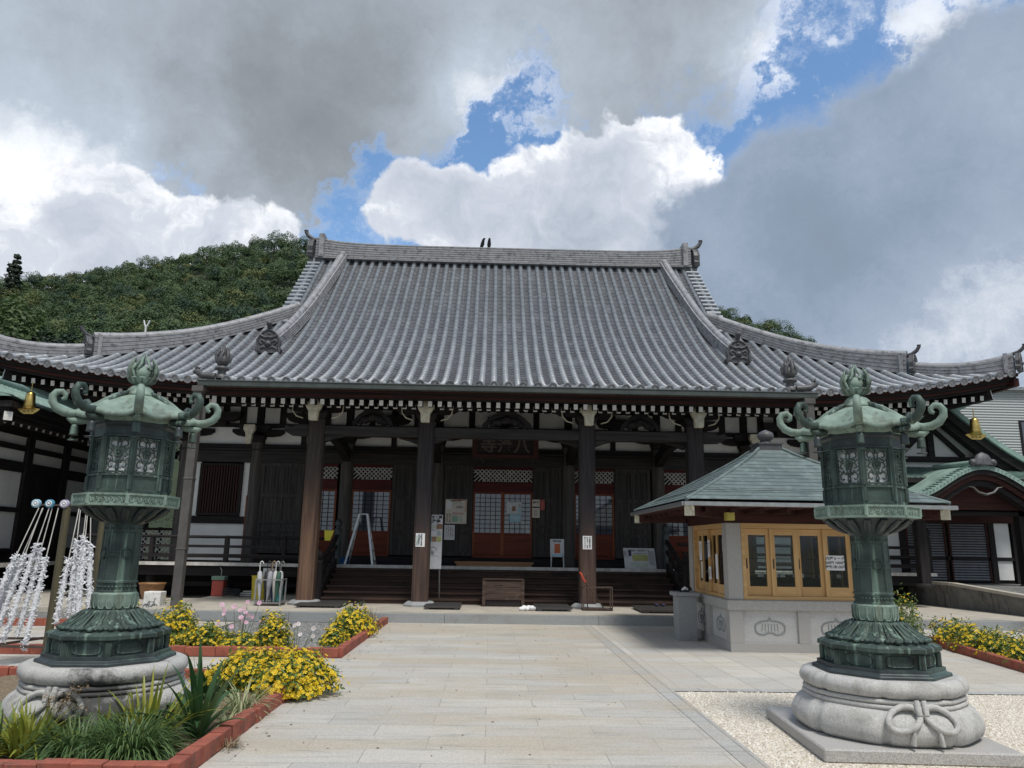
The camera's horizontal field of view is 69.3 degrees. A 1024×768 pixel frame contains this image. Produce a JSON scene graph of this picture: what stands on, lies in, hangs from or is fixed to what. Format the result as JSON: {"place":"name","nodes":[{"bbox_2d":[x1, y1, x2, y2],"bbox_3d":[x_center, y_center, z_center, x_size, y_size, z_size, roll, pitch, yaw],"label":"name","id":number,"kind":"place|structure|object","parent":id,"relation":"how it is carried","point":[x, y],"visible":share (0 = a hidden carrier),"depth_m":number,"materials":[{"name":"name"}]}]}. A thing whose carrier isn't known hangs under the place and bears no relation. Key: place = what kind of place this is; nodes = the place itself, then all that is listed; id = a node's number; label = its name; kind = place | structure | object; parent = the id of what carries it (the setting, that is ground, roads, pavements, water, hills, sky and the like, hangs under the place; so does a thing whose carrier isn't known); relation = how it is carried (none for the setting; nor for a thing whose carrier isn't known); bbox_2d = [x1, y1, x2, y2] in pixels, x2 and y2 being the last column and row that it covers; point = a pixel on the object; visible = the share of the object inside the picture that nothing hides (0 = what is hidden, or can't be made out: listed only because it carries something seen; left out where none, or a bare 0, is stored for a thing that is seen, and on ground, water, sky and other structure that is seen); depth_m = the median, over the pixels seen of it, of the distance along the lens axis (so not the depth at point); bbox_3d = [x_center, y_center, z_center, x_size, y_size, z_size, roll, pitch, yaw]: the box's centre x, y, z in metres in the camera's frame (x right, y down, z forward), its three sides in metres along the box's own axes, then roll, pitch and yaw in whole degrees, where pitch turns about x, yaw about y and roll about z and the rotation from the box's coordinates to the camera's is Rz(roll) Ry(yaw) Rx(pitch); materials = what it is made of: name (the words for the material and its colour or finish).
{"place":"outdoors","nodes":[
{"label":"outdoors","id":0,"kind":"place"},
{"bbox_2d":[0,621,233,654],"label":"yard","id":1,"kind":"structure","parent":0,"point":[37,631],"depth_m":12.81,"materials":[{"name":"stone"}]},
{"bbox_2d":[2,618,68,625],"bbox_3d":[-9.802,4.416,13.768,4.295,0.137,0.120,2,-12,-3],"label":"brick edging","id":2,"kind":"object","parent":1,"relation":"on","point":[40,622],"visible":0.2,"depth_m":13.77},
{"bbox_2d":[0,252,297,559],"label":"hill","id":3,"kind":"structure","parent":0,"point":[174,479],"depth_m":196.72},
{"bbox_2d":[0,254,24,298],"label":"conifer tree","id":4,"kind":"object","parent":3,"relation":"on","point":[14,269],"visible":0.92,"depth_m":237.28,"materials":[{"name":"green plant"}]},
{"bbox_2d":[0,229,816,343],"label":"hillside wood","id":5,"kind":"object","parent":3,"relation":"on","point":[133,279],"visible":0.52,"depth_m":211.80,"materials":[{"name":"green plant"}]},
{"bbox_2d":[0,654,340,668],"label":"cross path","id":6,"kind":"structure","parent":0,"point":[12,660],"depth_m":10.01,"materials":[{"name":"stone"}]},
{"bbox_2d":[0,499,104,651],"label":"fortune stand","id":7,"kind":"object","parent":6,"relation":"on","point":[56,602],"visible":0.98,"depth_m":9.77,"materials":[{"name":"paper"}]},
{"bbox_2d":[198,623,745,767],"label":"central path","id":8,"kind":"structure","parent":0,"point":[546,708],"depth_m":7.18,"materials":[{"name":"stone"}]},
{"bbox_2d":[0,0,1023,386],"label":"sky","id":9,"kind":"structure","parent":0,"point":[850,173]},
{"bbox_2d":[5,611,1023,766],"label":"gravel yard","id":10,"kind":"structure","parent":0,"point":[44,615],"depth_m":13.80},
{"bbox_2d":[0,589,208,611],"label":"earth strip","id":11,"kind":"object","parent":10,"relation":"on","point":[44,599],"visible":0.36,"depth_m":18.51,"materials":[{"name":"soil"}]},
{"bbox_2d":[138,582,166,598],"bbox_3d":[-9.361,5.362,19.232,0.680,0.390,0.673,1,-12,-1],"label":"round planter","id":12,"kind":"object","parent":11,"relation":"on","point":[151,586],"visible":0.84,"depth_m":19.02,"materials":[{"name":"brown ceramic"}]},
{"bbox_2d":[0,675,269,760],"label":"flower bed soil","id":13,"kind":"structure","parent":10,"relation":"on","point":[9,684],"depth_m":7.25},
{"bbox_2d":[0,697,52,754],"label":"green tuft","id":14,"kind":"object","parent":13,"relation":"on","point":[1,719],"visible":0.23,"depth_m":5.52,"materials":[{"name":"green plant"}]},
{"bbox_2d":[0,693,85,759],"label":"sedge clump","id":15,"kind":"object","parent":13,"relation":"on","point":[14,749],"visible":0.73,"depth_m":5.38,"materials":[{"name":"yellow plant"}]},
{"bbox_2d":[41,680,88,730],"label":"dried flower","id":16,"kind":"object","parent":13,"relation":"on","point":[49,698],"visible":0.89,"depth_m":5.64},
{"bbox_2d":[15,700,131,759],"bbox_3d":[-3.179,2.576,5.471,0.894,0.376,0.916,6,-13,-22],"label":"liriope clump","id":17,"kind":"object","parent":13,"relation":"on","point":[52,747],"visible":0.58,"depth_m":5.32,"materials":[{"name":"green plant"}]},
{"bbox_2d":[1,650,190,733],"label":"stone pedestal","id":18,"kind":"object","parent":13,"relation":"on","point":[36,681],"visible":0.71,"depth_m":5.96,"materials":[{"name":"stone"}]},
{"bbox_2d":[33,353,221,667],"bbox_3d":[-3.560,1.065,6.848,1.367,2.785,1.367,2,-12,-4],"label":"bronze lantern","id":19,"kind":"object","parent":18,"relation":"on","point":[138,428],"visible":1,"depth_m":6.62,"materials":[{"name":"metal"}]},
{"bbox_2d":[34,688,172,735],"bbox_3d":[-3.149,2.604,5.780,0.912,0.398,0.906,1,-12,-1],"label":"sedge clump","id":20,"kind":"object","parent":13,"relation":"on","point":[98,710],"visible":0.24,"depth_m":5.78,"materials":[{"name":"green plant"}]},
{"bbox_2d":[50,699,197,760],"bbox_3d":[-2.821,2.577,5.484,1.103,0.390,1.039,1,-12,-1],"label":"liriope clump","id":21,"kind":"object","parent":13,"relation":"on","point":[149,743],"visible":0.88,"depth_m":5.34,"materials":[{"name":"green plant"}]},
{"bbox_2d":[106,661,223,738],"bbox_3d":[-2.774,2.541,5.894,0.920,0.581,0.810,7,-14,-25],"label":"sedge clump","id":22,"kind":"object","parent":13,"relation":"on","point":[154,704],"visible":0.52,"depth_m":5.87,"materials":[{"name":"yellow plant"}]},
{"bbox_2d":[112,639,253,738],"bbox_3d":[-2.557,2.502,6.151,0.867,0.774,1.323,1,-12,-1],"label":"broad leaf plant","id":23,"kind":"object","parent":13,"relation":"on","point":[201,723],"visible":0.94,"depth_m":5.99,"materials":[{"name":"plant"}]},
{"bbox_2d":[185,657,249,699],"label":"green tuft","id":24,"kind":"object","parent":13,"relation":"on","point":[205,688],"visible":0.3,"depth_m":7.62,"materials":[{"name":"green plant"}]},
{"bbox_2d":[189,643,288,691],"bbox_3d":[-2.871,3.123,8.201,1.280,0.499,0.989,4,-13,-14],"label":"marigold clump","id":25,"kind":"object","parent":13,"relation":"on","point":[255,663],"visible":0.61,"depth_m":7.93,"materials":[{"name":"yellow plant"}]},
{"bbox_2d":[215,677,278,721],"bbox_3d":[-2.513,2.931,6.903,0.748,0.313,0.775,1,-12,-1],"label":"spider plant","id":26,"kind":"object","parent":13,"relation":"on","point":[237,704],"visible":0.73,"depth_m":6.86,"materials":[{"name":"green plant"}]},
{"bbox_2d":[244,639,350,700],"bbox_3d":[-2.292,3.026,7.955,1.088,0.591,1.074,8,-14,-29],"label":"marigold clump","id":27,"kind":"object","parent":13,"relation":"on","point":[298,674],"visible":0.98,"depth_m":7.68,"materials":[{"name":"yellow plant"}]},
{"bbox_2d":[0,666,290,767],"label":"brick edging","id":28,"kind":"object","parent":10,"relation":"on","point":[199,752],"visible":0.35,"depth_m":5.39,"materials":[{"name":"brick"}]},
{"bbox_2d":[152,596,198,644],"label":"marigold clump","id":29,"kind":"object","parent":10,"relation":"on","point":[182,616],"visible":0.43,"depth_m":11.07,"materials":[{"name":"yellow plant"}]},
{"bbox_2d":[0,617,387,657],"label":"brick edging","id":30,"kind":"object","parent":10,"relation":"on","point":[345,648],"visible":0.56,"depth_m":10.49,"materials":[{"name":"brick"}]},
{"bbox_2d":[169,617,229,645],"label":"marigold clump","id":31,"kind":"object","parent":10,"relation":"on","point":[206,634],"visible":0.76,"depth_m":10.72,"materials":[{"name":"yellow plant"}]},
{"bbox_2d":[204,630,262,646],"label":"marigold clump","id":32,"kind":"object","parent":10,"relation":"on","point":[237,640],"visible":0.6,"depth_m":10.70,"materials":[{"name":"yellow plant"}]},
{"bbox_2d":[221,622,352,647],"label":"gravel pebbles","id":33,"kind":"object","parent":10,"relation":"on","point":[305,634],"visible":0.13,"depth_m":13.61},
{"bbox_2d":[217,600,262,634],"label":"cosmos","id":34,"kind":"object","parent":33,"relation":"on","point":[242,617],"visible":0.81,"depth_m":11.20,"materials":[{"name":"pink plant"}]},
{"bbox_2d":[249,604,295,646],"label":"marigold clump","id":35,"kind":"object","parent":33,"relation":"on","point":[270,633],"visible":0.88,"depth_m":10.86,"materials":[{"name":"yellow plant"}]},
{"bbox_2d":[316,626,350,647],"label":"marigold clump","id":36,"kind":"object","parent":10,"relation":"on","point":[334,637],"visible":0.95,"depth_m":11.30,"materials":[{"name":"yellow plant"}]},
{"bbox_2d":[324,600,381,636],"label":"marigold clump","id":37,"kind":"object","parent":10,"relation":"on","point":[354,623],"visible":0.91,"depth_m":12.74,"materials":[{"name":"yellow plant"}]},
{"bbox_2d":[143,592,1023,620],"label":"stone platform","id":38,"kind":"structure","parent":10,"relation":"on","point":[927,612],"depth_m":16.42,"materials":[{"name":"stone"}]},
{"bbox_2d":[142,591,165,607],"bbox_3d":[-7.798,4.746,16.130,0.360,0.440,0.313,1,-12,-1],"label":"white tin","id":39,"kind":"object","parent":38,"relation":"on","point":[153,598],"visible":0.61,"depth_m":16.02,"materials":[{"name":"paint"}]},
{"bbox_2d":[211,567,227,595],"bbox_3d":[-7.628,5.152,19.305,0.340,0.726,0.290,1,-12,-1],"label":"red canister","id":40,"kind":"object","parent":38,"relation":"on","point":[219,583],"visible":0.94,"depth_m":19.17,"materials":[{"name":"metal"}]},
{"bbox_2d":[253,568,286,605],"bbox_3d":[-5.471,4.601,16.802,0.590,0.800,0.430,1,-12,-1],"label":"umbrella rack","id":41,"kind":"object","parent":38,"relation":"on","point":[279,602],"visible":0.82,"depth_m":16.63,"materials":[{"name":"metal"}]},
{"bbox_2d":[294,600,350,607],"bbox_3d":[-4.290,5.003,16.853,1.000,0.076,1.300,1,-12,-1],"label":"duckboard","id":42,"kind":"object","parent":38,"relation":"on","point":[337,603],"visible":0.83,"depth_m":16.44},
{"bbox_2d":[430,515,442,597],"bbox_3d":[-1.885,4.172,17.916,0.374,1.976,0.385,1,-12,-1],"label":"standing board","id":43,"kind":"object","parent":38,"relation":"on","point":[436,541],"visible":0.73,"depth_m":17.85,"materials":[{"name":"metal"}]},
{"bbox_2d":[424,602,461,609],"bbox_3d":[-1.559,5.045,16.849,0.800,0.076,1.250,1,-12,-1],"label":"duckboard","id":44,"kind":"object","parent":38,"relation":"on","point":[455,605],"visible":0.97,"depth_m":16.45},
{"bbox_2d":[482,578,524,605],"bbox_3d":[-0.210,4.944,17.572,0.990,0.620,0.480,1,-12,-1],"label":"offering box","id":45,"kind":"object","parent":38,"relation":"on","point":[496,593],"visible":0.98,"depth_m":17.36,"materials":[{"name":"brown wood"}]},
{"bbox_2d":[0,230,1023,608],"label":"temple hall","id":46,"kind":"structure","parent":38,"relation":"on","point":[380,384],"depth_m":21.64,"materials":[{"name":"tile"}]},
{"bbox_2d":[18,382,39,413],"bbox_3d":[-12.850,0.372,19.752,0.527,0.865,0.308,-6,-14,28],"label":"eave bell","id":47,"kind":"object","parent":46,"relation":"hanging from","point":[29,405],"visible":1,"depth_m":19.67,"materials":[{"name":"metal"}]},
{"bbox_2d":[195,463,243,515],"bbox_3d":[-8.502,3.070,21.589,1.240,1.500,0.140,1,-12,-1],"label":"slatted window","id":48,"kind":"structure","parent":46,"relation":"in","point":[220,485],"depth_m":21.56,"materials":[{"name":"wood"}]},
{"bbox_2d":[255,463,305,552],"bbox_3d":[-6.725,3.590,21.502,1.250,2.580,0.095,1,-12,-1],"label":"panelled door","id":49,"kind":"structure","parent":46,"relation":"in","point":[282,484],"depth_m":21.50,"materials":[{"name":"wood"}]},
{"bbox_2d":[318,489,336,551],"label":"lattice door","id":50,"kind":"structure","parent":46,"relation":"in","point":[329,496],"depth_m":21.52,"materials":[{"name":"red wood"}]},
{"bbox_2d":[344,513,375,564],"bbox_3d":[-4.098,4.227,20.170,0.795,1.371,0.548,1,-12,-1],"label":"stepladder","id":51,"kind":"object","parent":46,"relation":"on","point":[371,545],"visible":0.99,"depth_m":20.17,"materials":[{"name":"metal"}]},
{"bbox_2d":[349,489,391,552],"bbox_3d":[-4.127,3.985,21.513,1.160,1.803,0.054,1,-12,-1],"label":"lattice door","id":52,"kind":"structure","parent":46,"relation":"in","point":[375,503],"depth_m":21.53,"materials":[{"name":"red wood"}]},
{"bbox_2d":[389,465,416,554],"bbox_3d":[-2.997,3.670,21.597,1.070,2.580,0.095,1,-12,-1],"label":"panelled door","id":53,"kind":"structure","parent":46,"relation":"in","point":[401,538],"depth_m":21.57,"materials":[{"name":"wood"}]},
{"bbox_2d":[445,499,466,523],"bbox_3d":[-1.631,3.711,21.548,0.620,0.700,0.016,1,-12,-1],"label":"wall poster","id":54,"kind":"object","parent":46,"relation":"attached to","point":[455,511],"depth_m":21.55,"materials":[{"name":"beige paper"}]},
{"bbox_2d":[442,466,473,555],"bbox_3d":[-1.578,3.700,21.633,0.850,2.580,0.095,1,-12,-1],"label":"panelled door","id":55,"kind":"structure","parent":46,"relation":"in","point":[458,481],"depth_m":21.66,"materials":[{"name":"wood"}]},
{"bbox_2d":[472,492,502,554],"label":"lattice door","id":56,"kind":"structure","parent":46,"relation":"in","point":[487,506],"depth_m":21.60,"materials":[{"name":"red wood"}]},
{"bbox_2d":[455,561,533,566],"bbox_3d":[-0.496,4.992,20.527,2.170,0.123,0.350,1,-12,-1],"label":"threshold plank","id":57,"kind":"object","parent":46,"relation":"on","point":[498,564],"visible":0.96,"depth_m":20.37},
{"bbox_2d":[472,428,538,463],"bbox_3d":[-0.193,1.722,20.960,1.840,1.122,0.995,1,-12,-1],"label":"name plaque","id":58,"kind":"object","parent":46,"relation":"hanging from","point":[528,449],"visible":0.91,"depth_m":20.54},
{"bbox_2d":[502,492,531,554],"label":"lattice door","id":59,"kind":"structure","parent":46,"relation":"in","point":[516,536],"depth_m":21.61,"materials":[{"name":"red wood"}]},
{"bbox_2d":[532,468,561,557],"bbox_3d":[1.031,3.755,21.700,0.850,2.580,0.095,1,-12,-1],"label":"panelled door","id":60,"kind":"structure","parent":46,"relation":"in","point":[547,482],"depth_m":21.69,"materials":[{"name":"wood"}]},
{"bbox_2d":[550,539,564,567],"bbox_3d":[1.240,4.627,20.214,0.410,0.766,0.399,1,-12,-1],"label":"easel sign","id":61,"kind":"object","parent":46,"relation":"on","point":[556,547],"visible":1,"depth_m":20.17,"materials":[{"name":"white"}]},
{"bbox_2d":[575,493,614,556],"bbox_3d":[2.409,4.124,21.681,1.180,1.803,0.054,1,-12,-1],"label":"lattice door","id":62,"kind":"structure","parent":46,"relation":"in","point":[605,542],"depth_m":21.68,"materials":[{"name":"red wood"}]},
{"bbox_2d":[614,469,651,557],"bbox_3d":[3.549,3.809,21.765,1.070,2.580,0.095,1,-12,-1],"label":"panelled door","id":63,"kind":"structure","parent":46,"relation":"in","point":[631,486],"depth_m":21.78,"materials":[{"name":"wood"}]},
{"bbox_2d":[623,548,656,568],"bbox_3d":[3.481,4.790,20.309,0.860,0.558,0.522,1,-12,-1],"label":"picture panel","id":64,"kind":"object","parent":46,"relation":"on","point":[639,558],"visible":1,"depth_m":20.17,"materials":[{"name":"white"}]},
{"bbox_2d":[666,523,688,557],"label":"lattice door","id":65,"kind":"structure","parent":46,"relation":"in","point":[676,530],"depth_m":21.66,"materials":[{"name":"red wood"}]},
{"bbox_2d":[965,409,985,439],"bbox_3d":[12.761,1.103,20.418,0.527,0.865,0.308,8,-14,-30],"label":"eave bell","id":66,"kind":"object","parent":46,"relation":"hanging from","point":[975,432],"visible":1,"depth_m":20.33,"materials":[{"name":"metal"}]},
{"bbox_2d":[533,603,571,611],"bbox_3d":[0.912,5.082,16.839,0.800,0.076,1.200,1,-12,-1],"label":"duckboard","id":67,"kind":"object","parent":38,"relation":"on","point":[541,607],"visible":0.94,"depth_m":16.41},
{"bbox_2d":[581,586,612,610],"bbox_3d":[1.924,4.853,16.766,0.672,0.520,0.322,1,-12,-1],"label":"cane stand","id":68,"kind":"object","parent":38,"relation":"on","point":[583,608],"visible":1,"depth_m":16.65,"materials":[{"name":"metal"}]},
{"bbox_2d":[631,605,672,612],"bbox_3d":[3.440,5.103,16.757,1.250,0.076,1.300,1,-12,-1],"label":"duckboard","id":69,"kind":"object","parent":38,"relation":"on","point":[647,608],"visible":0.62,"depth_m":16.53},
{"bbox_2d":[148,610,1023,630],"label":"platform kerb","id":70,"kind":"structure","parent":10,"relation":"on","point":[206,615],"depth_m":15.34,"materials":[{"name":"grey stone"}]},
{"bbox_2d":[582,625,1023,767],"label":"path border","id":71,"kind":"object","parent":10,"relation":"on","point":[740,752],"visible":1,"depth_m":8.01,"materials":[{"name":"stone"}]},
{"bbox_2d":[676,691,1023,767],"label":"white gravel bed","id":72,"kind":"object","parent":10,"relation":"on","point":[794,743],"visible":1,"depth_m":6.97,"materials":[{"name":"gravel"}]},
{"bbox_2d":[766,661,1023,767],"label":"stone pedestal","id":73,"kind":"object","parent":72,"relation":"on","point":[827,717],"visible":0.88,"depth_m":5.90,"materials":[{"name":"stone"}]},
{"bbox_2d":[776,364,952,680],"bbox_3d":[3.272,1.170,6.837,1.367,2.785,1.367,0,-12,3],"label":"bronze lantern","id":74,"kind":"object","parent":73,"relation":"on","point":[861,442],"visible":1,"depth_m":6.60,"materials":[{"name":"metal"}]},
{"bbox_2d":[916,583,1023,615],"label":"terrace","id":75,"kind":"structure","parent":10,"relation":"on","point":[949,596],"depth_m":18.67,"materials":[{"name":"concrete"}]},
{"bbox_2d":[932,581,1023,597],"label":"terrace coping","id":76,"kind":"object","parent":75,"relation":"on","point":[996,591],"visible":0.52,"depth_m":18.08,"materials":[{"name":"stone"}]},
{"bbox_2d":[592,625,1023,691],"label":"side paving","id":77,"kind":"structure","parent":0,"point":[661,653],"depth_m":10.52,"materials":[{"name":"stone"}]},
{"bbox_2d":[669,591,699,640],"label":"granite pillar","id":78,"kind":"structure","parent":77,"relation":"on","point":[685,614],"depth_m":13.12,"materials":[{"name":"grey stone"}]},
{"bbox_2d":[630,430,958,652],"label":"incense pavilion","id":79,"kind":"structure","parent":77,"relation":"on","point":[767,489],"depth_m":12.13,"materials":[{"name":"stone"}]},
{"bbox_2d":[701,530,712,590],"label":"glass door","id":80,"kind":"structure","parent":79,"relation":"in","point":[705,534],"depth_m":13.43,"materials":[{"name":"brown wood"}]},
{"bbox_2d":[710,529,717,591],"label":"glass door","id":81,"kind":"structure","parent":79,"relation":"in","point":[713,540],"depth_m":13.12,"materials":[{"name":"brown wood"}]},
{"bbox_2d":[715,529,724,593],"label":"glass door","id":82,"kind":"structure","parent":79,"relation":"in","point":[718,532],"depth_m":12.63,"materials":[{"name":"brown wood"}]},
{"bbox_2d":[744,529,771,595],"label":"glass door","id":83,"kind":"structure","parent":79,"relation":"in","point":[751,590],"depth_m":12.12,"materials":[{"name":"brown wood"}]},
{"bbox_2d":[751,535,793,575],"bbox_3d":[5.056,3.414,14.329,0.895,1.070,0.043,1,-12,-1],"label":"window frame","id":84,"kind":"structure","parent":79,"relation":"in","point":[778,536],"depth_m":14.37,"materials":[{"name":"brown wood"}]},
{"bbox_2d":[768,529,800,596],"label":"glass door","id":85,"kind":"structure","parent":79,"relation":"in","point":[795,591],"depth_m":12.09,"materials":[{"name":"yellow wood"}]},
{"bbox_2d":[797,530,825,596],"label":"glass door","id":86,"kind":"structure","parent":79,"relation":"in","point":[805,591],"depth_m":12.14,"materials":[{"name":"brown wood"}]},
{"bbox_2d":[809,536,818,577],"bbox_3d":[5.716,3.312,13.816,0.043,1.070,0.602,1,-12,-1],"label":"window pane","id":87,"kind":"structure","parent":79,"relation":"in","point":[813,548],"depth_m":13.99,"materials":[{"name":"black glass"}]},
{"bbox_2d":[827,536,840,587],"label":"glass door","id":88,"kind":"structure","parent":79,"relation":"in","point":[831,540],"depth_m":13.30,"materials":[{"name":"black glass"}]},
{"bbox_2d":[825,555,845,570],"bbox_3d":[5.289,2.930,12.115,0.332,0.235,0.006,1,-12,-1],"label":"paper notice","id":89,"kind":"object","parent":79,"relation":"attached to","point":[834,562],"visible":1,"depth_m":12.11,"materials":[{"name":"white"}]},
{"bbox_2d":[821,530,853,596],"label":"glass door","id":90,"kind":"structure","parent":79,"relation":"in","point":[830,591],"depth_m":12.11,"materials":[{"name":"brown wood"}]},
{"bbox_2d":[837,536,847,587],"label":"glass door","id":91,"kind":"structure","parent":79,"relation":"in","point":[840,539],"depth_m":12.84,"materials":[{"name":"black glass"}]},
{"bbox_2d":[894,582,927,635],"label":"green shrub","id":92,"kind":"object","parent":77,"relation":"on","point":[902,614],"visible":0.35,"depth_m":13.81,"materials":[{"name":"green plant"}]},
{"bbox_2d":[926,636,1023,672],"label":"brick edging","id":93,"kind":"object","parent":77,"relation":"on","point":[997,659],"visible":0.77,"depth_m":11.14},
{"bbox_2d":[960,387,1023,455],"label":"clad building","id":94,"kind":"structure","parent":0,"point":[1000,416],"depth_m":33.10,"materials":[{"name":"grey metal"}]},
{"label":"ground","id":95,"kind":"structure","parent":0,"visible":0},
{"bbox_2d":[0,293,48,375],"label":"broadleaf tree","id":96,"kind":"object","parent":95,"relation":"on","point":[22,326],"visible":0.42,"depth_m":63.31,"materials":[{"name":"green plant"}]},
{"bbox_2d":[28,326,79,343],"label":"broadleaf tree","id":97,"kind":"object","parent":95,"relation":"on","point":[62,339],"visible":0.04,"depth_m":63.99,"materials":[{"name":"green plant"}]},
{"bbox_2d":[0,376,178,588],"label":"side hall","id":98,"kind":"structure","parent":95,"relation":"on","point":[43,459],"depth_m":22.64,"materials":[{"name":"white paint"}]},
{"bbox_2d":[19,474,58,560],"bbox_3d":[-14.742,4.164,22.966,0.059,2.597,1.708,1,-12,-1],"label":"dark door","id":99,"kind":"structure","parent":98,"relation":"in","point":[43,488],"depth_m":23.06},
{"bbox_2d":[139,527,171,559],"bbox_3d":[-11.123,5.587,23.604,3.411,2.000,0.180,1,-12,-1],"label":"lattice fence","id":100,"kind":"object","parent":95,"relation":"on","point":[159,530],"visible":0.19,"depth_m":23.66,"materials":[{"name":"white paint"}]},
{"bbox_2d":[887,398,1023,602],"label":"side hall","id":101,"kind":"structure","parent":95,"relation":"on","point":[978,537],"depth_m":20.77,"materials":[{"name":"white paint"}]},
{"label":"verge soil","id":102,"kind":"structure","parent":0,"visible":0},
{"bbox_2d":[923,614,975,643],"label":"marigold clump","id":103,"kind":"object","parent":102,"relation":"on","point":[941,633],"visible":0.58,"depth_m":12.77,"materials":[{"name":"yellow plant"}]},
{"bbox_2d":[942,620,1002,651],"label":"marigold clump","id":104,"kind":"object","parent":102,"relation":"on","point":[969,636],"visible":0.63,"depth_m":12.04,"materials":[{"name":"yellow plant"}]},
{"bbox_2d":[971,622,1023,658],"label":"marigold clump","id":105,"kind":"object","parent":102,"relation":"on","point":[996,645],"visible":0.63,"depth_m":11.36,"materials":[{"name":"yellow plant"}]},
{"bbox_2d":[1001,635,1023,663],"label":"marigold clump","id":106,"kind":"object","parent":102,"relation":"on","point":[1018,651],"visible":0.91,"depth_m":10.71,"materials":[{"name":"yellow plant"}]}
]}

